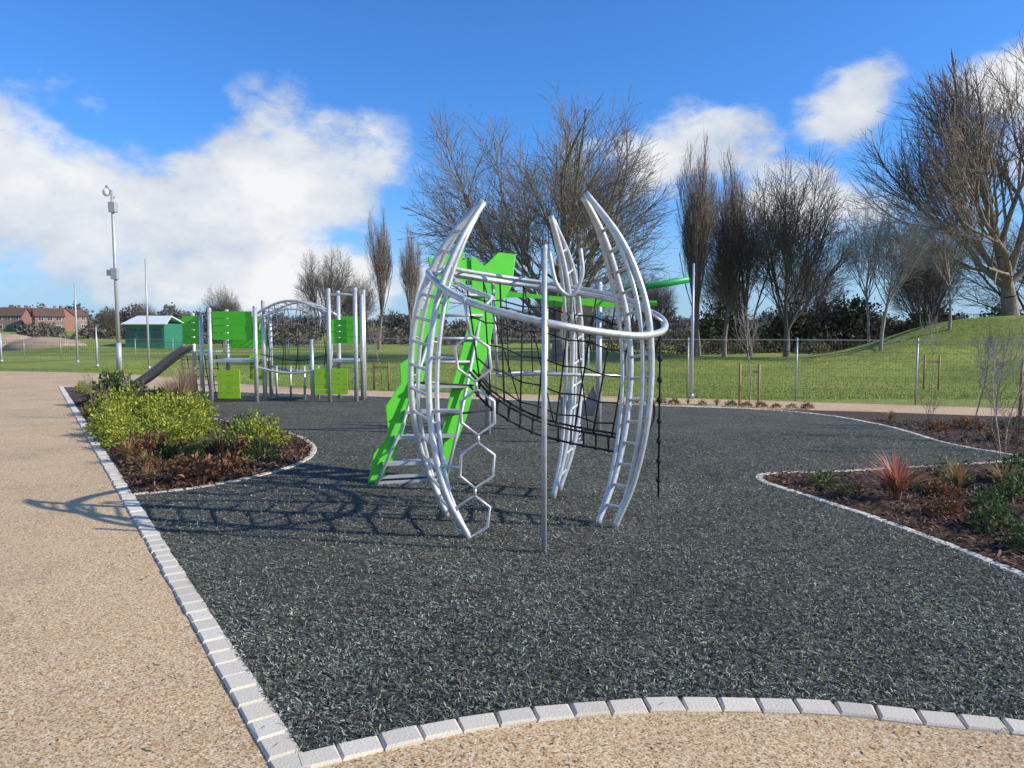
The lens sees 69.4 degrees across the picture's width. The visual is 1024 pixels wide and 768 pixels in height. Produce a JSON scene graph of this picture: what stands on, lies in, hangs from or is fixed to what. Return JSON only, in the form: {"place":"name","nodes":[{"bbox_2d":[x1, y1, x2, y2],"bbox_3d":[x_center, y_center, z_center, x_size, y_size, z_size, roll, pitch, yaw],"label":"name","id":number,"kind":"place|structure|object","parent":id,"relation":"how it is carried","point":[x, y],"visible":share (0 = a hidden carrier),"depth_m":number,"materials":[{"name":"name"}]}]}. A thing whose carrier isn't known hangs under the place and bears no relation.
{"place":"outdoors","nodes":[
{"label":"outdoors","id":0,"kind":"place"},
{"bbox_2d":[0,371,1023,767],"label":"resin path","id":1,"kind":"structure","parent":0,"point":[80,687],"depth_m":3.50,"materials":[{"name":"beige gravel"}]},
{"bbox_2d":[64,387,1023,751],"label":"rubber mulch surface","id":2,"kind":"object","parent":1,"relation":"on","point":[322,415],"visible":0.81,"depth_m":5.67,"materials":[{"name":"grey rubber"}]},
{"bbox_2d":[70,390,313,493],"bbox_3d":[-7.304,0.609,15.373,2.761,0.001,16.568,-3,5,-33],"label":"bark mulch bed","id":3,"kind":"object","parent":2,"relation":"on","point":[74,395],"visible":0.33,"depth_m":9.59,"materials":[{"name":"brown wood"}]},
{"bbox_2d":[77,390,114,415],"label":"golden shrub","id":4,"kind":"object","parent":3,"relation":"on","point":[87,406],"visible":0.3,"depth_m":15.08,"materials":[{"name":"green plant"}]},
{"bbox_2d":[79,368,138,405],"bbox_3d":[-9.192,0.045,17.043,1.124,0.880,1.212,3,5,33],"label":"broadleaf shrub","id":5,"kind":"object","parent":3,"relation":"on","point":[112,378],"visible":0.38,"depth_m":16.88,"materials":[{"name":"green plant"}]},
{"bbox_2d":[77,402,143,436],"bbox_3d":[-6.580,0.557,12.158,0.913,0.545,0.937,0,4,5],"label":"golden shrub","id":6,"kind":"object","parent":3,"relation":"on","point":[103,414],"visible":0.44,"depth_m":12.09,"materials":[{"name":"green plant"}]},
{"bbox_2d":[93,412,144,442],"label":"golden shrub","id":7,"kind":"object","parent":3,"relation":"on","point":[121,422],"visible":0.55,"depth_m":11.49,"materials":[{"name":"green plant"}]},
{"bbox_2d":[96,381,145,409],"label":"golden shrub","id":8,"kind":"object","parent":3,"relation":"on","point":[122,392],"visible":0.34,"depth_m":14.87,"materials":[{"name":"green plant"}]},
{"bbox_2d":[95,422,148,449],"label":"golden shrub","id":9,"kind":"object","parent":3,"relation":"on","point":[123,433],"visible":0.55,"depth_m":10.73,"materials":[{"name":"green plant"}]},
{"bbox_2d":[104,435,140,461],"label":"sedge plant","id":10,"kind":"object","parent":3,"relation":"on","point":[126,451],"visible":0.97,"depth_m":9.59,"materials":[{"name":"beige plant"}]},
{"bbox_2d":[136,457,168,474],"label":"russet plant","id":11,"kind":"object","parent":3,"relation":"on","point":[157,466],"visible":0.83,"depth_m":8.83,"materials":[{"name":"brown plant"}]},
{"bbox_2d":[127,389,178,420],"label":"golden shrub","id":12,"kind":"object","parent":3,"relation":"on","point":[136,410],"visible":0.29,"depth_m":13.71,"materials":[{"name":"green plant"}]},
{"bbox_2d":[130,429,177,459],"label":"russet plant","id":13,"kind":"object","parent":3,"relation":"on","point":[152,443],"visible":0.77,"depth_m":9.90,"materials":[{"name":"brown plant"}]},
{"bbox_2d":[132,400,186,424],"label":"golden shrub","id":14,"kind":"object","parent":3,"relation":"on","point":[165,408],"visible":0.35,"depth_m":13.13,"materials":[{"name":"green plant"}]},
{"bbox_2d":[137,408,186,439],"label":"golden shrub","id":15,"kind":"object","parent":3,"relation":"on","point":[154,420],"visible":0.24,"depth_m":11.49,"materials":[{"name":"green plant"}]},
{"bbox_2d":[140,413,204,448],"bbox_3d":[-4.879,0.670,10.813,0.976,0.509,1.043,-3,5,-41],"label":"golden shrub","id":16,"kind":"object","parent":3,"relation":"on","point":[174,433],"visible":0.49,"depth_m":10.77,"materials":[{"name":"green plant"}]},
{"bbox_2d":[149,391,208,422],"bbox_3d":[-6.215,0.409,13.826,1.093,0.605,1.055,-2,4,-23],"label":"golden shrub","id":17,"kind":"object","parent":3,"relation":"on","point":[187,405],"visible":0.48,"depth_m":13.81,"materials":[{"name":"green plant"}]},
{"bbox_2d":[163,364,200,405],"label":"tall dry grass","id":18,"kind":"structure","parent":3,"relation":"on","point":[181,387],"depth_m":14.91,"materials":[{"name":"beige plant"}]},
{"bbox_2d":[170,358,206,401],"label":"tall dry grass","id":19,"kind":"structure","parent":3,"relation":"on","point":[193,377],"depth_m":15.93,"materials":[{"name":"beige plant"}]},
{"bbox_2d":[174,438,204,458],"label":"green shrub","id":20,"kind":"object","parent":3,"relation":"on","point":[195,449],"visible":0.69,"depth_m":9.77,"materials":[{"name":"green plant"}]},
{"bbox_2d":[159,451,225,485],"bbox_3d":[-3.612,0.928,8.424,0.639,0.327,0.739,3,5,37],"label":"russet plant","id":21,"kind":"object","parent":3,"relation":"on","point":[189,463],"visible":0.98,"depth_m":8.33,"materials":[{"name":"brown plant"}]},
{"bbox_2d":[170,387,221,415],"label":"golden shrub","id":22,"kind":"object","parent":3,"relation":"on","point":[205,406],"visible":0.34,"depth_m":14.63,"materials":[{"name":"green plant"}]},
{"bbox_2d":[179,407,220,435],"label":"golden shrub","id":23,"kind":"object","parent":3,"relation":"on","point":[200,419],"visible":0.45,"depth_m":12.29,"materials":[{"name":"green plant"}]},
{"bbox_2d":[202,450,255,476],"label":"russet plant","id":24,"kind":"object","parent":3,"relation":"on","point":[235,463],"visible":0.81,"depth_m":8.74,"materials":[{"name":"brown plant"}]},
{"bbox_2d":[226,435,261,453],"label":"russet plant","id":25,"kind":"object","parent":3,"relation":"on","point":[235,446],"visible":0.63,"depth_m":10.21,"materials":[{"name":"brown plant"}]},
{"bbox_2d":[221,407,290,449],"bbox_3d":[-3.700,0.631,10.757,0.993,0.593,1.060,1,4,11],"label":"golden shrub","id":26,"kind":"object","parent":3,"relation":"on","point":[258,427],"visible":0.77,"depth_m":10.73,"materials":[{"name":"green plant"}]},
{"bbox_2d":[241,436,281,462],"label":"green shrub","id":27,"kind":"object","parent":3,"relation":"on","point":[257,445],"visible":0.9,"depth_m":9.67,"materials":[{"name":"green plant"}]},
{"bbox_2d":[133,287,366,401],"bbox_3d":[-6.588,-0.948,18.303,5.841,2.816,1.976,0,4,0],"label":"multiplay unit","id":28,"kind":"object","parent":2,"relation":"on","point":[241,328],"visible":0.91,"depth_m":17.92,"materials":[{"name":"metal"}]},
{"bbox_2d":[0,445,1015,767],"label":"loose debris","id":29,"kind":"object","parent":2,"relation":"on","point":[456,653],"visible":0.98,"depth_m":3.73,"materials":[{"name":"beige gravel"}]},
{"bbox_2d":[368,191,668,552],"bbox_3d":[-0.133,-0.266,7.508,2.629,2.936,3.744,-3,5,-36],"label":"climbing frame","id":30,"kind":"object","parent":2,"relation":"on","point":[491,282],"visible":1,"depth_m":6.74,"materials":[{"name":"metal"}]},
{"bbox_2d":[100,431,1023,751],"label":"rubber shreds","id":31,"kind":"object","parent":2,"relation":"on","point":[584,685],"visible":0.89,"depth_m":4.41,"materials":[{"name":"grey rubber"}]},
{"bbox_2d":[560,385,597,443],"bbox_3d":[1.015,0.460,11.260,0.587,0.898,0.186,0,4,0],"label":"spring rocker","id":32,"kind":"object","parent":2,"relation":"on","point":[591,405],"visible":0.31,"depth_m":11.23,"materials":[{"name":"grey metal"}]},
{"bbox_2d":[485,276,688,433],"bbox_3d":[1.127,-0.458,12.594,3.473,2.642,1.299,0,4,0],"label":"green rail trail","id":33,"kind":"object","parent":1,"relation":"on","point":[600,304],"visible":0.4,"depth_m":12.34,"materials":[{"name":"metal"}]},
{"bbox_2d":[689,263,694,398],"bbox_3d":[4.600,-1.295,18.856,0.135,3.532,0.135,0,4,0],"label":"steel post","id":34,"kind":"object","parent":1,"relation":"on","point":[691,395],"visible":0.96,"depth_m":18.84,"materials":[{"name":"silver metal"}]},
{"bbox_2d":[762,409,1023,571],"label":"bark mulch bed","id":35,"kind":"object","parent":1,"relation":"on","point":[866,416],"visible":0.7,"depth_m":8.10,"materials":[{"name":"brown wood"}]},
{"bbox_2d":[802,467,841,488],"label":"evergreen shrub","id":36,"kind":"object","parent":35,"relation":"on","point":[820,476],"visible":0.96,"depth_m":8.06,"materials":[{"name":"green plant"}]},
{"bbox_2d":[851,446,960,500],"bbox_3d":[3.892,0.890,7.403,0.978,0.558,1.008,1,4,20],"label":"red grass plant","id":37,"kind":"object","parent":35,"relation":"on","point":[895,480],"depth_m":7.40,"materials":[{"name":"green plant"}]},
{"bbox_2d":[914,477,964,500],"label":"russet plant","id":38,"kind":"object","parent":35,"relation":"on","point":[934,487],"visible":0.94,"depth_m":7.56,"materials":[{"name":"brown plant"}]},
{"bbox_2d":[923,493,967,518],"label":"russet plant","id":39,"kind":"object","parent":35,"relation":"on","point":[941,501],"visible":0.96,"depth_m":6.81,"materials":[{"name":"brown plant"}]},
{"bbox_2d":[928,456,975,484],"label":"evergreen shrub","id":40,"kind":"object","parent":35,"relation":"on","point":[938,473],"visible":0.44,"depth_m":8.23,"materials":[{"name":"green plant"}]},
{"bbox_2d":[934,454,982,489],"bbox_3d":[4.723,0.929,7.804,0.576,0.425,0.581,-2,5,-31],"label":"sedge plant","id":41,"kind":"object","parent":35,"relation":"on","point":[958,478],"visible":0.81,"depth_m":7.77,"materials":[{"name":"beige plant"}]},
{"bbox_2d":[948,416,985,429],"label":"russet plant","id":42,"kind":"object","parent":35,"relation":"on","point":[971,421],"visible":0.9,"depth_m":12.91,"materials":[{"name":"brown plant"}]},
{"bbox_2d":[969,322,1005,435],"bbox_3d":[7.465,-0.040,11.655,0.494,1.983,0.531,3,5,33],"label":"sapling","id":43,"kind":"object","parent":35,"relation":"on","point":[987,349],"visible":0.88,"depth_m":11.64,"materials":[{"name":"brown plant"}]},
{"bbox_2d":[962,484,1015,511],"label":"evergreen shrub","id":44,"kind":"object","parent":35,"relation":"on","point":[996,498],"visible":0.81,"depth_m":6.97,"materials":[{"name":"green plant"}]},
{"bbox_2d":[963,500,1023,534],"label":"evergreen shrub","id":45,"kind":"object","parent":35,"relation":"on","point":[998,514],"visible":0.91,"depth_m":6.26,"materials":[{"name":"green plant"}]},
{"bbox_2d":[975,337,1014,457],"bbox_3d":[6.565,0.184,10.094,0.432,1.735,0.465,3,5,41],"label":"sapling","id":46,"kind":"object","parent":35,"relation":"on","point":[991,356],"visible":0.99,"depth_m":10.06,"materials":[{"name":"brown plant"}]},
{"bbox_2d":[980,411,1023,459],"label":"bare shrub","id":47,"kind":"object","parent":35,"relation":"on","point":[1008,436],"visible":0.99,"depth_m":9.24,"materials":[{"name":"brown plant"}]},
{"bbox_2d":[981,319,1023,430],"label":"sapling","id":48,"kind":"object","parent":35,"relation":"on","point":[1003,356],"visible":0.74,"depth_m":12.51,"materials":[{"name":"brown plant"}]},
{"bbox_2d":[982,427,1023,442],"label":"russet plant","id":49,"kind":"object","parent":35,"relation":"on","point":[988,435],"visible":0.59,"depth_m":11.46,"materials":[{"name":"brown plant"}]},
{"bbox_2d":[984,450,1023,483],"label":"evergreen shrub","id":50,"kind":"object","parent":35,"relation":"on","point":[1017,463],"visible":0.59,"depth_m":8.30,"materials":[{"name":"green plant"}]},
{"bbox_2d":[989,469,1023,501],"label":"evergreen shrub","id":51,"kind":"object","parent":35,"relation":"on","point":[1006,487],"visible":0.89,"depth_m":7.48,"materials":[{"name":"green plant"}]},
{"bbox_2d":[993,381,1023,448],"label":"bare shrub","id":52,"kind":"object","parent":35,"relation":"on","point":[1017,406],"visible":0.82,"depth_m":10.65,"materials":[{"name":"brown plant"}]},
{"bbox_2d":[994,523,1023,553],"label":"evergreen shrub","id":53,"kind":"object","parent":35,"relation":"on","point":[1018,532],"visible":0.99,"depth_m":5.73,"materials":[{"name":"green plant"}]},
{"bbox_2d":[1003,325,1023,450],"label":"sapling","id":54,"kind":"object","parent":35,"relation":"on","point":[1019,358],"visible":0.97,"depth_m":10.44,"materials":[{"name":"brown plant"}]},
{"bbox_2d":[0,315,1023,407],"bbox_3d":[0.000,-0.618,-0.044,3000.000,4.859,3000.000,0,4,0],"label":"grass ground","id":55,"kind":"structure","parent":0,"point":[39,363],"depth_m":34.78,"materials":[{"name":"green plant"}]},
{"bbox_2d":[0,309,30,331],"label":"walls","id":56,"kind":"structure","parent":55,"relation":"on","point":[25,318],"depth_m":222.47,"materials":[{"name":"red brick"}]},
{"bbox_2d":[0,308,30,315],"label":"roof","id":57,"kind":"structure","parent":56,"relation":"on","point":[12,311],"depth_m":223.37,"materials":[{"name":"tile"}]},
{"bbox_2d":[1,333,87,350],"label":"dirt mound","id":58,"kind":"object","parent":55,"relation":"on","point":[48,343],"visible":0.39,"depth_m":68.53,"materials":[{"name":"soil"}]},
{"bbox_2d":[32,311,64,331],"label":"walls","id":59,"kind":"structure","parent":55,"relation":"on","point":[62,322],"depth_m":221.37,"materials":[{"name":"beige paint"}]},
{"bbox_2d":[30,308,65,316],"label":"roof","id":60,"kind":"structure","parent":59,"relation":"on","point":[47,312],"depth_m":221.53,"materials":[{"name":"tile"}]},
{"bbox_2d":[95,305,121,333],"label":"round tree","id":61,"kind":"object","parent":55,"relation":"on","point":[107,319],"visible":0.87,"depth_m":109.57,"materials":[{"name":"brown plant"}]},
{"bbox_2d":[102,185,121,369],"bbox_3d":[-17.945,-4.714,33.212,0.630,8.332,0.382,0,4,0],"label":"cctv mast","id":62,"kind":"object","parent":55,"relation":"on","point":[113,272],"visible":0.99,"depth_m":33.14,"materials":[{"name":"grey metal"}]},
{"bbox_2d":[145,258,150,368],"bbox_3d":[-16.700,-3.157,33.862,0.150,5.135,0.150,0,4,0],"label":"flag pole","id":63,"kind":"object","parent":55,"relation":"on","point":[148,347],"visible":0.91,"depth_m":33.85,"materials":[{"name":"grey metal"}]},
{"bbox_2d":[120,316,183,347],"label":"park pavilion","id":64,"kind":"structure","parent":55,"relation":"on","point":[163,328],"depth_m":67.91,"materials":[{"name":"green paint"}]},
{"bbox_2d":[127,329,161,339],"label":"windows","id":65,"kind":"structure","parent":64,"relation":"in","point":[131,333],"depth_m":67.80,"materials":[{"name":"grey glass"}]},
{"bbox_2d":[14,319,333,337],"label":"distant tree belt","id":66,"kind":"object","parent":55,"relation":"on","point":[29,325],"visible":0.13,"depth_m":197.43,"materials":[{"name":"green plant"}]},
{"bbox_2d":[1,338,367,359],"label":"metal railing","id":67,"kind":"object","parent":55,"relation":"on","point":[237,352],"visible":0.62,"depth_m":47.02,"materials":[{"name":"grey metal"}]},
{"bbox_2d":[58,386,312,767],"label":"stone sett edging","id":68,"kind":"object","parent":55,"relation":"on","point":[242,687],"visible":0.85,"depth_m":4.00,"materials":[{"name":"grey stone"}]},
{"bbox_2d":[83,389,316,494],"bbox_3d":[-7.209,0.618,15.407,2.768,0.039,16.649,-3,5,-32],"label":"stone sett edging","id":69,"kind":"object","parent":55,"relation":"on","point":[314,447],"visible":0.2,"depth_m":8.80,"materials":[{"name":"grey stone"}]},
{"bbox_2d":[203,281,242,346],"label":"round tree","id":70,"kind":"object","parent":55,"relation":"on","point":[230,306],"visible":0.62,"depth_m":81.09,"materials":[{"name":"brown plant"}]},
{"bbox_2d":[293,244,359,334],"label":"round tree","id":71,"kind":"object","parent":55,"relation":"on","point":[332,285],"visible":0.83,"depth_m":71.48,"materials":[{"name":"brown plant"}]},
{"bbox_2d":[340,272,379,336],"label":"round tree","id":72,"kind":"object","parent":55,"relation":"on","point":[368,300],"visible":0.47,"depth_m":73.68,"materials":[{"name":"brown plant"}]},
{"bbox_2d":[368,320,389,389],"bbox_3d":[-3.986,-0.871,21.828,0.671,2.231,0.555,0,4,0],"label":"staked young tree","id":73,"kind":"object","parent":55,"relation":"on","point":[379,366],"visible":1,"depth_m":21.98,"materials":[{"name":"brown plant"}]},
{"bbox_2d":[364,205,394,349],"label":"poplar tree","id":74,"kind":"object","parent":55,"relation":"on","point":[383,259],"visible":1,"depth_m":59.10,"materials":[{"name":"brown plant"}]},
{"bbox_2d":[398,222,423,336],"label":"poplar tree","id":75,"kind":"object","parent":55,"relation":"on","point":[410,273],"visible":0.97,"depth_m":59.63,"materials":[{"name":"brown plant"}]},
{"bbox_2d":[5,314,914,345],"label":"distant tree belt","id":76,"kind":"object","parent":55,"relation":"on","point":[682,332],"visible":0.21,"depth_m":105.90,"materials":[{"name":"green plant"}]},
{"bbox_2d":[5,301,989,335],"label":"distant tree belt","id":77,"kind":"object","parent":55,"relation":"on","point":[392,321],"visible":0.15,"depth_m":283.10,"materials":[{"name":"green plant"}]},
{"bbox_2d":[63,386,1017,455],"bbox_3d":[-2.322,0.410,18.356,24.574,0.039,4.486,2,5,32],"label":"stone sett edging","id":78,"kind":"object","parent":55,"relation":"on","point":[920,435],"visible":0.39,"depth_m":15.13,"materials":[{"name":"grey stone"}]},
{"bbox_2d":[396,71,689,360],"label":"spreading tree","id":79,"kind":"object","parent":55,"relation":"on","point":[561,196],"visible":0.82,"depth_m":42.69,"materials":[{"name":"brown plant"}]},
{"bbox_2d":[614,270,665,348],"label":"round tree","id":80,"kind":"object","parent":55,"relation":"on","point":[650,292],"visible":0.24,"depth_m":71.35,"materials":[{"name":"brown plant"}]},
{"bbox_2d":[298,697,1023,767],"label":"stone sett edging","id":81,"kind":"object","parent":55,"relation":"on","point":[361,747],"visible":0.87,"depth_m":3.26,"materials":[{"name":"grey stone"}]},
{"bbox_2d":[642,274,680,329],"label":"round tree","id":82,"kind":"object","parent":55,"relation":"on","point":[668,299],"visible":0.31,"depth_m":73.48,"materials":[{"name":"brown plant"}]},
{"bbox_2d":[331,337,1023,404],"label":"wire fence","id":83,"kind":"object","parent":55,"relation":"on","point":[765,367],"visible":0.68,"depth_m":18.58,"materials":[{"name":"grey metal"}]},
{"bbox_2d":[674,122,721,355],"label":"poplar tree","id":84,"kind":"object","parent":55,"relation":"on","point":[696,224],"visible":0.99,"depth_m":48.64,"materials":[{"name":"brown plant"}]},
{"bbox_2d":[679,167,718,355],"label":"poplar tree","id":85,"kind":"object","parent":55,"relation":"on","point":[688,267],"visible":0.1,"depth_m":52.76,"materials":[{"name":"brown plant"}]},
{"bbox_2d":[689,264,751,330],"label":"round tree","id":86,"kind":"object","parent":55,"relation":"on","point":[709,301],"visible":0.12,"depth_m":71.23,"materials":[{"name":"brown plant"}]},
{"bbox_2d":[568,327,891,354],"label":"hedge belt","id":87,"kind":"object","parent":55,"relation":"on","point":[758,347],"visible":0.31,"depth_m":58.29,"materials":[{"name":"green plant"}]},
{"bbox_2d":[709,144,750,356],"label":"poplar tree","id":88,"kind":"object","parent":55,"relation":"on","point":[732,207],"visible":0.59,"depth_m":49.78,"materials":[{"name":"brown plant"}]},
{"bbox_2d":[730,304,760,404],"bbox_3d":[5.391,-0.639,16.914,0.718,2.479,0.617,0,4,0],"label":"staked young tree","id":89,"kind":"object","parent":55,"relation":"on","point":[750,372],"visible":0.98,"depth_m":17.03,"materials":[{"name":"brown plant"}]},
{"bbox_2d":[696,182,807,356],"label":"round tree","id":90,"kind":"object","parent":55,"relation":"on","point":[717,270],"visible":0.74,"depth_m":49.37,"materials":[{"name":"brown plant"}]},
{"bbox_2d":[728,138,862,356],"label":"round tree","id":91,"kind":"object","parent":55,"relation":"on","point":[787,245],"visible":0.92,"depth_m":47.22,"materials":[{"name":"brown plant"}]},
{"bbox_2d":[771,248,848,329],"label":"round tree","id":92,"kind":"object","parent":55,"relation":"on","point":[819,293],"visible":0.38,"depth_m":67.38,"materials":[{"name":"brown plant"}]},
{"bbox_2d":[683,290,1022,352],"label":"dark shrub belt","id":93,"kind":"object","parent":55,"relation":"on","point":[845,322],"visible":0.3,"depth_m":60.20,"materials":[{"name":"green plant"}]},
{"bbox_2d":[832,201,904,342],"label":"slender tree","id":94,"kind":"object","parent":55,"relation":"on","point":[865,290],"visible":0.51,"depth_m":43.30,"materials":[{"name":"brown plant"}]},
{"bbox_2d":[838,182,936,351],"bbox_3d":[18.492,-5.601,36.806,4.568,8.783,4.470,3,5,33],"label":"slender tree","id":95,"kind":"object","parent":55,"relation":"on","point":[908,251],"visible":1,"depth_m":36.48,"materials":[{"name":"brown plant"}]},
{"bbox_2d":[887,247,971,322],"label":"round tree","id":96,"kind":"object","parent":55,"relation":"on","point":[904,305],"visible":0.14,"depth_m":63.89,"materials":[{"name":"brown plant"}]},
{"bbox_2d":[877,217,984,322],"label":"round tree","id":97,"kind":"object","parent":55,"relation":"on","point":[927,286],"visible":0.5,"depth_m":59.85,"materials":[{"name":"brown plant"}]},
{"bbox_2d":[839,23,1023,315],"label":"willow tree","id":98,"kind":"object","parent":55,"relation":"on","point":[963,158],"visible":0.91,"depth_m":41.30,"materials":[{"name":"brown plant"}]},
{"bbox_2d":[920,313,946,389],"bbox_3d":[12.391,-0.984,21.802,0.718,2.479,0.617,0,4,0],"label":"staked young tree","id":99,"kind":"object","parent":55,"relation":"on","point":[933,362],"visible":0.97,"depth_m":21.93,"materials":[{"name":"brown plant"}]},
{"bbox_2d":[915,194,995,329],"bbox_3d":[23.483,-6.575,39.669,3.800,7.466,3.883,1,4,8],"label":"slender tree","id":100,"kind":"object","parent":55,"relation":"on","point":[943,249],"visible":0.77,"depth_m":39.81,"materials":[{"name":"brown plant"}]},
{"bbox_2d":[946,196,1023,317],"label":"spreading tree","id":101,"kind":"object","parent":55,"relation":"on","point":[1020,263],"visible":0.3,"depth_m":63.39,"materials":[{"name":"brown plant"}]},
{"bbox_2d":[0,0,1023,327],"label":"sky","id":102,"kind":"structure","parent":0,"point":[232,140],"materials":[{"name":"blue"}]},
{"bbox_2d":[755,459,1023,577],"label":"stone sett edging","id":103,"kind":"object","parent":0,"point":[941,542],"visible":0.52,"depth_m":6.63,"materials":[{"name":"grey stone"}]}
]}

